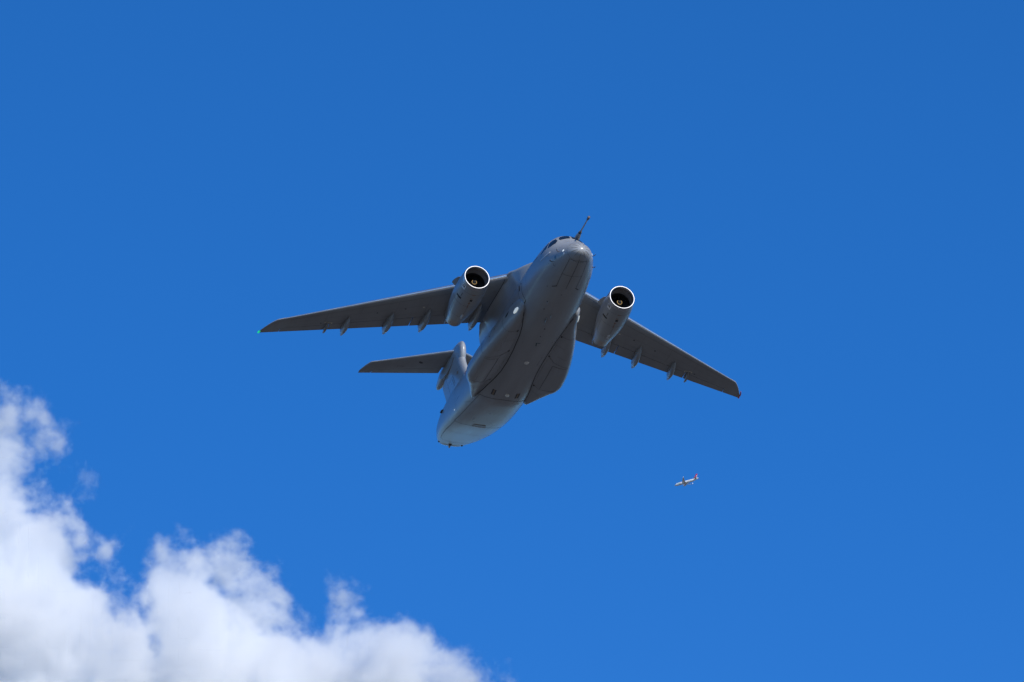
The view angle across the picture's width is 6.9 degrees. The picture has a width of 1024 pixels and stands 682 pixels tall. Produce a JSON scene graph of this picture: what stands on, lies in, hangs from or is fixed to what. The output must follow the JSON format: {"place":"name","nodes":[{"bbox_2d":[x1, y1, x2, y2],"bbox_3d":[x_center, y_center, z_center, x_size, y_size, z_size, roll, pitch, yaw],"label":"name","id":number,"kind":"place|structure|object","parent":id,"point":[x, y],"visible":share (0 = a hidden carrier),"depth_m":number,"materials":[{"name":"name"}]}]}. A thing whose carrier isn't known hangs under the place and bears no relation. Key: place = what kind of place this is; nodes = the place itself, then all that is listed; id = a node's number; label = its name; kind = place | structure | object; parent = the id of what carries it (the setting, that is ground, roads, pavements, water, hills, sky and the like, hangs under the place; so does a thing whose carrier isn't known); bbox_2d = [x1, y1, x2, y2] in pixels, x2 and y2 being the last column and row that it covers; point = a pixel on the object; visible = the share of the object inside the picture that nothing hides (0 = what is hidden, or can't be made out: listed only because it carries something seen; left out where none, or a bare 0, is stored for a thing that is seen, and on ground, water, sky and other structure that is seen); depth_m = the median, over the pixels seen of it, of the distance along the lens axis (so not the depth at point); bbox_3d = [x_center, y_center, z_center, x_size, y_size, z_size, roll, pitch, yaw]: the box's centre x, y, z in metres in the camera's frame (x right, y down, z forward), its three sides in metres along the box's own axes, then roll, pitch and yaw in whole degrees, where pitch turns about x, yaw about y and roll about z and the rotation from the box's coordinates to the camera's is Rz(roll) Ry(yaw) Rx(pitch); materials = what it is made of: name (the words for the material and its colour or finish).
{"place":"outdoors","nodes":[
{"label":"outdoors","id":0,"kind":"place"},
{"bbox_2d":[257,216,740,447],"bbox_3d":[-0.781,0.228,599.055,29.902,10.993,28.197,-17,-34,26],"label":"transport aircraft","id":1,"kind":"object","parent":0,"point":[540,314],"visible":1,"depth_m":591.77,"materials":[{"name":"grey paint"}]},
{"bbox_2d":[0,0,1023,681],"label":"sky","id":2,"kind":"structure","parent":0,"point":[819,204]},
{"bbox_2d":[675,474,697,485],"bbox_3d":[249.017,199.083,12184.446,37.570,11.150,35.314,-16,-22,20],"label":"airliner","id":3,"kind":"object","parent":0,"point":[686,481],"visible":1,"depth_m":12180.50,"materials":[{"name":"white metal"}]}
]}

